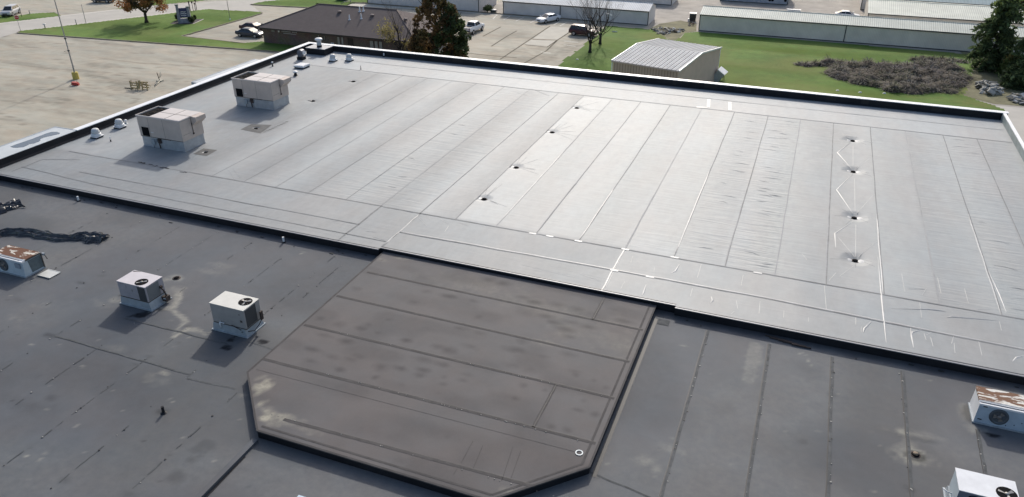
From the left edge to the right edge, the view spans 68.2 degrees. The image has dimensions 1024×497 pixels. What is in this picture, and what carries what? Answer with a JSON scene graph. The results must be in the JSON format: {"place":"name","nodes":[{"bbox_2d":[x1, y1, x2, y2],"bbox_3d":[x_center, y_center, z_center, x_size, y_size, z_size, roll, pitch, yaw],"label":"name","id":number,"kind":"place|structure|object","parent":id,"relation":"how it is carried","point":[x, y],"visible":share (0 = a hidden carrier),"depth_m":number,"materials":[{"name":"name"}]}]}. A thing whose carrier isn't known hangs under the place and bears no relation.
{"place":"outdoors","nodes":[
{"label":"outdoors","id":0,"kind":"place"},
{"bbox_2d":[0,12,59,22],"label":"lawn","id":1,"kind":"structure","parent":0,"point":[26,17],"depth_m":147.78,"materials":[{"name":"green plant"}]},
{"bbox_2d":[71,81,79,85],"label":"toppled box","id":2,"kind":"object","parent":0,"point":[75,83],"visible":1,"depth_m":105.59,"materials":[{"name":"red plastic"}]},
{"bbox_2d":[0,0,274,36],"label":"road","id":3,"kind":"structure","parent":0,"point":[6,29],"depth_m":149.58,"materials":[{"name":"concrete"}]},
{"bbox_2d":[18,9,295,51],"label":"lawn","id":4,"kind":"structure","parent":0,"point":[159,28],"depth_m":136.29,"materials":[{"name":"green plant"}]},
{"bbox_2d":[113,0,168,22],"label":"maple tree","id":5,"kind":"object","parent":4,"relation":"on","point":[144,6],"visible":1,"depth_m":140.62,"materials":[{"name":"orange plant"}]},
{"bbox_2d":[171,19,201,23],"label":"mulch bed","id":6,"kind":"object","parent":4,"relation":"on","point":[176,21],"visible":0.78,"depth_m":142.30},
{"bbox_2d":[174,4,191,22],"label":"monument sign","id":7,"kind":"object","parent":6,"relation":"on","point":[181,13],"visible":1,"depth_m":141.31,"materials":[{"name":"grey stone"}]},
{"bbox_2d":[186,16,194,22],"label":"shrub","id":8,"kind":"object","parent":6,"relation":"on","point":[190,19],"visible":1,"depth_m":141.69,"materials":[{"name":"green plant"}]},
{"bbox_2d":[118,0,202,8],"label":"lawn","id":9,"kind":"structure","parent":0,"point":[173,1],"depth_m":161.74,"materials":[{"name":"green plant"}]},
{"bbox_2d":[254,0,366,6],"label":"lawn","id":10,"kind":"structure","parent":0,"point":[300,3],"depth_m":160.22,"materials":[{"name":"green plant"}]},
{"bbox_2d":[367,0,496,10],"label":"storage building","id":11,"kind":"structure","parent":0,"point":[473,5],"depth_m":153.60,"materials":[{"name":"white metal"}]},
{"bbox_2d":[348,4,571,20],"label":"driveway","id":12,"kind":"structure","parent":0,"point":[372,5],"depth_m":155.88,"materials":[{"name":"grey concrete"}]},
{"bbox_2d":[343,1,578,19],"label":"kerb","id":13,"kind":"structure","parent":12,"relation":"on","point":[462,10],"depth_m":151.24,"materials":[{"name":"concrete"}]},
{"bbox_2d":[25,0,1023,107],"bbox_3d":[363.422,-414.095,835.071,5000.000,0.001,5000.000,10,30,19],"label":"ground","id":14,"kind":"structure","parent":0,"point":[679,10],"depth_m":154.97,"materials":[{"name":"grey concrete"}]},
{"bbox_2d":[0,10,432,145],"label":"parking lot","id":15,"kind":"structure","parent":14,"relation":"on","point":[39,92],"depth_m":111.81,"materials":[{"name":"concrete"}]},
{"bbox_2d":[0,4,20,16],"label":"parked car","id":16,"kind":"object","parent":15,"relation":"on","point":[10,9],"visible":0.97,"depth_m":147.96,"materials":[{"name":"silver paint"}]},
{"bbox_2d":[54,0,79,79],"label":"light pole","id":17,"kind":"object","parent":15,"relation":"on","point":[75,74],"visible":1,"depth_m":107.36,"materials":[{"name":"brown metal"}]},
{"bbox_2d":[128,80,150,90],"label":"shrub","id":18,"kind":"object","parent":15,"relation":"on","point":[138,85],"visible":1,"depth_m":103.70,"materials":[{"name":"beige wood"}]},
{"bbox_2d":[17,31,281,52],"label":"kerb","id":19,"kind":"structure","parent":15,"relation":"on","point":[149,42],"depth_m":128.01,"materials":[{"name":"concrete"}]},
{"bbox_2d":[154,72,163,86],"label":"fallen sign stand","id":20,"kind":"object","parent":15,"relation":"on","point":[159,80],"visible":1,"depth_m":107.28,"materials":[{"name":"beige wood"}]},
{"bbox_2d":[185,36,241,42],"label":"kerb","id":21,"kind":"structure","parent":15,"relation":"on","point":[213,39],"depth_m":129.95,"materials":[{"name":"concrete"}]},
{"bbox_2d":[235,27,262,37],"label":"parked car","id":22,"kind":"object","parent":15,"relation":"on","point":[250,31],"visible":0.98,"depth_m":131.59,"materials":[{"name":"blue paint"}]},
{"bbox_2d":[372,0,415,50],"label":"half bare tree","id":23,"kind":"object","parent":15,"relation":"on","point":[390,38],"visible":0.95,"depth_m":113.63,"materials":[{"name":"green plant"}]},
{"bbox_2d":[0,0,501,30],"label":"parking lot","id":24,"kind":"structure","parent":14,"relation":"on","point":[269,13],"depth_m":155.05,"materials":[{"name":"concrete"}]},
{"bbox_2d":[91,0,115,2],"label":"parked car","id":25,"kind":"object","parent":24,"relation":"on","point":[105,1],"visible":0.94,"depth_m":160.12,"materials":[{"name":"grey paint"}]},
{"bbox_2d":[182,12,262,35],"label":"kerb","id":26,"kind":"structure","parent":24,"relation":"on","point":[222,24],"depth_m":140.68,"materials":[{"name":"concrete"}]},
{"bbox_2d":[239,21,262,30],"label":"parked car","id":27,"kind":"object","parent":24,"relation":"on","point":[250,24],"visible":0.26,"depth_m":135.71,"materials":[{"name":"grey paint"}]},
{"bbox_2d":[250,4,307,7],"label":"kerb","id":28,"kind":"structure","parent":24,"relation":"on","point":[278,6],"depth_m":156.92,"materials":[{"name":"concrete"}]},
{"bbox_2d":[256,3,442,51],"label":"brick office","id":29,"kind":"structure","parent":14,"relation":"on","point":[346,25],"depth_m":123.86,"materials":[{"name":"brown"}]},
{"bbox_2d":[347,38,353,45],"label":"door","id":30,"kind":"structure","parent":29,"relation":"in","point":[350,40],"depth_m":121.99,"materials":[{"name":"brown"}]},
{"bbox_2d":[369,40,373,47],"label":"window","id":31,"kind":"structure","parent":29,"relation":"in","point":[371,41],"depth_m":120.68,"materials":[{"name":"grey glass"}]},
{"bbox_2d":[483,4,493,11],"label":"shrub","id":32,"kind":"object","parent":14,"relation":"on","point":[487,8],"visible":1,"depth_m":150.34,"materials":[{"name":"green plant"}]},
{"bbox_2d":[0,42,1023,496],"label":"store building","id":33,"kind":"structure","parent":14,"relation":"on","point":[616,278],"depth_m":42.49,"materials":[{"name":"rubber"}]},
{"bbox_2d":[0,198,24,213],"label":"black tarp","id":34,"kind":"object","parent":33,"relation":"on","point":[13,203],"visible":1,"depth_m":52.77,"materials":[{"name":"plastic"}]},
{"bbox_2d":[0,245,47,277],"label":"rooftop unit","id":35,"kind":"object","parent":33,"relation":"on","point":[20,262],"visible":1,"depth_m":44.74,"materials":[{"name":"white metal"}]},
{"bbox_2d":[37,269,60,278],"bbox_3d":[-27.448,1.488,44.816,1.000,0.035,0.780,10,30,19],"label":"metal sheet","id":36,"kind":"object","parent":33,"relation":"on","point":[49,273],"visible":1,"depth_m":44.82,"materials":[{"name":"white metal"}]},
{"bbox_2d":[0,227,109,242],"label":"black tarp","id":37,"kind":"object","parent":33,"relation":"on","point":[91,237],"visible":1,"depth_m":48.88,"materials":[{"name":"plastic"}]},
{"bbox_2d":[89,128,103,138],"bbox_3d":[-35.200,-9.777,63.935,0.840,0.785,0.840,10,30,19],"label":"mushroom vent","id":38,"kind":"object","parent":33,"relation":"on","point":[96,133],"visible":1,"depth_m":63.72,"materials":[{"name":"white metal"}]},
{"bbox_2d":[113,119,126,128],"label":"mushroom vent","id":39,"kind":"object","parent":33,"relation":"on","point":[119,124],"visible":1,"depth_m":65.87,"materials":[{"name":"white metal"}]},
{"bbox_2d":[117,270,171,311],"bbox_3d":[-20.353,2.283,41.852,2.490,1.502,1.510,10,30,19],"label":"rooftop unit","id":40,"kind":"object","parent":33,"relation":"on","point":[142,290],"visible":1,"depth_m":41.46,"materials":[{"name":"white metal"}]},
{"bbox_2d":[160,406,166,414],"bbox_3d":[-15.674,7.240,33.947,0.312,0.360,0.312,10,30,19],"label":"vent pipe","id":41,"kind":"object","parent":33,"relation":"on","point":[163,412],"visible":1,"depth_m":33.93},
{"bbox_2d":[135,106,205,151],"bbox_3d":[-27.737,-9.756,61.921,4.942,2.662,2.580,10,30,19],"label":"rooftop unit","id":42,"kind":"object","parent":33,"relation":"on","point":[175,129],"visible":1,"depth_m":61.14,"materials":[{"name":"metal"}]},
{"bbox_2d":[209,291,265,338],"bbox_3d":[-14.355,3.405,39.558,2.500,1.692,1.545,10,30,19],"label":"rooftop unit","id":43,"kind":"object","parent":33,"relation":"on","point":[236,314],"visible":1,"depth_m":39.14,"materials":[{"name":"white metal"}]},
{"bbox_2d":[231,71,290,109],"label":"rooftop unit","id":44,"kind":"object","parent":33,"relation":"on","point":[261,90],"visible":1,"depth_m":70.73,"materials":[{"name":"metal"}]},
{"bbox_2d":[297,49,305,59],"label":"gooseneck vent","id":45,"kind":"object","parent":33,"relation":"on","point":[300,54],"visible":1,"depth_m":86.75,"materials":[{"name":"white metal"}]},
{"bbox_2d":[293,62,310,68],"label":"roof hatch","id":46,"kind":"object","parent":33,"relation":"on","point":[300,65],"visible":1,"depth_m":83.61,"materials":[{"name":"white metal"}]},
{"bbox_2d":[305,37,332,55],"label":"exhaust fan","id":47,"kind":"object","parent":33,"relation":"on","point":[318,48],"visible":1,"depth_m":89.11,"materials":[{"name":"white metal"}]},
{"bbox_2d":[328,54,337,61],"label":"mushroom vent","id":48,"kind":"object","parent":33,"relation":"on","point":[332,58],"visible":1,"depth_m":86.11,"materials":[{"name":"white metal"}]},
{"bbox_2d":[345,54,353,61],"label":"mushroom vent","id":49,"kind":"object","parent":33,"relation":"on","point":[349,57],"visible":1,"depth_m":86.23,"materials":[{"name":"white metal"}]},
{"bbox_2d":[847,216,861,219],"bbox_3d":[22.945,-2.021,50.530,1.352,0.110,0.600,10,30,19],"label":"roof drain","id":50,"kind":"object","parent":33,"relation":"on","point":[856,218],"visible":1,"depth_m":50.52,"materials":[{"name":"metal"}]},
{"bbox_2d":[848,258,863,262],"bbox_3d":[20.655,0.754,45.358,1.352,0.110,0.600,10,30,19],"label":"roof drain","id":51,"kind":"object","parent":33,"relation":"on","point":[857,261],"visible":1,"depth_m":45.33,"materials":[{"name":"metal"}]},
{"bbox_2d":[911,451,920,457],"bbox_3d":[16.852,8.578,31.568,0.510,0.140,0.502,10,30,19],"label":"roof drain","id":52,"kind":"object","parent":33,"relation":"on","point":[914,454],"visible":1,"depth_m":31.50,"materials":[{"name":"black metal"}]},
{"bbox_2d":[942,467,1018,496],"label":"rooftop unit","id":53,"kind":"object","parent":33,"relation":"on","point":[965,483],"visible":1,"depth_m":28.43,"materials":[{"name":"white metal"}]},
{"bbox_2d":[968,386,1023,433],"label":"rooftop unit","id":54,"kind":"object","parent":33,"relation":"on","point":[999,409],"visible":1,"depth_m":32.92,"materials":[{"name":"white metal"}]},
{"bbox_2d":[432,13,689,65],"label":"parking lot","id":55,"kind":"structure","parent":14,"relation":"on","point":[558,51],"depth_m":129.88,"materials":[{"name":"concrete"}]},
{"bbox_2d":[406,33,432,52],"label":"leafy tree","id":56,"kind":"object","parent":55,"relation":"on","point":[411,46],"visible":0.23,"depth_m":111.23,"materials":[{"name":"green plant"}]},
{"bbox_2d":[412,0,456,54],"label":"leafy tree","id":57,"kind":"object","parent":55,"relation":"on","point":[426,7],"visible":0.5,"depth_m":108.79,"materials":[{"name":"brown plant"}]},
{"bbox_2d":[427,1,471,57],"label":"leafy tree","id":58,"kind":"object","parent":55,"relation":"on","point":[455,26],"visible":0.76,"depth_m":108.28,"materials":[{"name":"green plant"}]},
{"bbox_2d":[464,20,484,34],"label":"pickup truck","id":59,"kind":"object","parent":55,"relation":"on","point":[472,26],"visible":0.8,"depth_m":134.34,"materials":[{"name":"white paint"}]},
{"bbox_2d":[469,15,570,62],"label":"parking markings","id":60,"kind":"object","parent":55,"relation":"on","point":[556,33],"visible":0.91,"depth_m":131.86,"materials":[{"name":"paint"}]},
{"bbox_2d":[536,13,560,23],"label":"parked car","id":61,"kind":"object","parent":55,"relation":"on","point":[545,18],"visible":1,"depth_m":142.43,"materials":[{"name":"white paint"}]},
{"bbox_2d":[568,23,597,36],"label":"parked car","id":62,"kind":"object","parent":55,"relation":"on","point":[574,30],"visible":0.65,"depth_m":132.57,"materials":[{"name":"red paint"}]},
{"bbox_2d":[688,12,696,20],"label":"waste bin","id":63,"kind":"object","parent":14,"relation":"on","point":[693,16],"visible":1,"depth_m":143.40,"materials":[{"name":"white metal"}]},
{"bbox_2d":[834,10,859,15],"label":"parked car","id":64,"kind":"object","parent":14,"relation":"on","point":[844,12],"visible":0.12,"depth_m":145.19,"materials":[{"name":"white paint"}]},
{"bbox_2d":[698,5,1023,53],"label":"storage building","id":65,"kind":"structure","parent":14,"relation":"on","point":[936,35],"depth_m":128.44,"materials":[{"name":"grey metal"}]},
{"bbox_2d":[996,106,1023,141],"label":"parking apron","id":66,"kind":"object","parent":14,"relation":"on","point":[1016,116],"visible":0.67,"depth_m":93.40,"materials":[{"name":"concrete"}]},
{"bbox_2d":[502,0,655,25],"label":"storage building","id":67,"kind":"structure","parent":0,"point":[637,13],"depth_m":144.00,"materials":[{"name":"white metal"}]},
{"bbox_2d":[622,0,676,4],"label":"storage building","id":68,"kind":"structure","parent":0,"point":[664,2],"depth_m":158.67,"materials":[{"name":"white metal"}]},
{"bbox_2d":[720,0,788,4],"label":"storage building","id":69,"kind":"structure","parent":0,"point":[781,2],"depth_m":159.45,"materials":[{"name":"white metal"}]},
{"bbox_2d":[557,26,1004,110],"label":"lawn","id":70,"kind":"structure","parent":0,"point":[768,62],"depth_m":118.96,"materials":[{"name":"green plant"}]},
{"bbox_2d":[567,0,615,52],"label":"bare tree","id":71,"kind":"object","parent":70,"relation":"on","point":[591,36],"visible":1,"depth_m":120.61,"materials":[{"name":"brown plant"}]},
{"bbox_2d":[577,0,626,43],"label":"bare tree","id":72,"kind":"object","parent":70,"relation":"on","point":[600,37],"visible":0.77,"depth_m":125.80,"materials":[{"name":"brown plant"}]},
{"bbox_2d":[611,38,721,81],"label":"metal shed","id":73,"kind":"structure","parent":70,"relation":"on","point":[657,57],"depth_m":99.58,"materials":[{"name":"grey metal"}]},
{"bbox_2d":[714,66,727,82],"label":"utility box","id":74,"kind":"object","parent":70,"relation":"on","point":[720,73],"visible":0.83,"depth_m":106.21,"materials":[{"name":"white metal"}]},
{"bbox_2d":[793,54,977,95],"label":"brush heap","id":75,"kind":"object","parent":70,"relation":"on","point":[930,74],"visible":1,"depth_m":108.84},
{"bbox_2d":[765,335,810,348],"bbox_3d":[14.054,4.757,38.534,2.290,0.090,0.232,17,32,28],"label":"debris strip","id":76,"kind":"object","parent":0,"point":[787,341],"visible":1,"depth_m":38.49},
{"bbox_2d":[787,9,800,11],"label":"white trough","id":77,"kind":"object","parent":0,"point":[797,10],"visible":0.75,"depth_m":150.43,"materials":[{"name":"metal"}]},
{"bbox_2d":[650,20,1023,105],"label":"dirt","id":78,"kind":"structure","parent":0,"point":[973,92],"depth_m":108.88,"materials":[{"name":"brown soil"}]},
{"bbox_2d":[651,26,684,34],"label":"rubble heap","id":79,"kind":"object","parent":78,"relation":"on","point":[668,29],"visible":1,"depth_m":135.99,"materials":[{"name":"stone"}]},
{"bbox_2d":[974,79,1003,95],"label":"rubble heap","id":80,"kind":"object","parent":78,"relation":"on","point":[993,88],"visible":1,"depth_m":102.93,"materials":[{"name":"stone"}]},
{"bbox_2d":[962,0,1023,72],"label":"evergreen tree","id":81,"kind":"object","parent":78,"relation":"on","point":[996,26],"visible":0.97,"depth_m":110.01,"materials":[{"name":"green plant"}]},
{"bbox_2d":[993,53,1016,73],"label":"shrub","id":82,"kind":"object","parent":78,"relation":"on","point":[1007,60],"visible":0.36,"depth_m":109.68,"materials":[{"name":"green plant"}]},
{"bbox_2d":[998,60,1023,90],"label":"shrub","id":83,"kind":"object","parent":78,"relation":"on","point":[1012,76],"visible":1,"depth_m":103.72,"materials":[{"name":"green plant"}]},
{"bbox_2d":[1005,37,1023,66],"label":"evergreen tree","id":84,"kind":"object","parent":78,"relation":"on","point":[1018,48],"visible":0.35,"depth_m":107.05,"materials":[{"name":"green plant"}]},
{"bbox_2d":[1006,93,1023,103],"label":"rubble heap","id":85,"kind":"object","parent":78,"relation":"on","point":[1017,98],"visible":1,"depth_m":99.43,"materials":[{"name":"stone"}]},
{"bbox_2d":[860,0,995,9],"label":"storage building","id":86,"kind":"structure","parent":0,"point":[968,2],"depth_m":147.31,"materials":[{"name":"white metal"}]},
{"bbox_2d":[864,0,1023,26],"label":"storage building","id":87,"kind":"structure","parent":0,"point":[946,12],"depth_m":137.56,"materials":[{"name":"white metal"}]}
]}

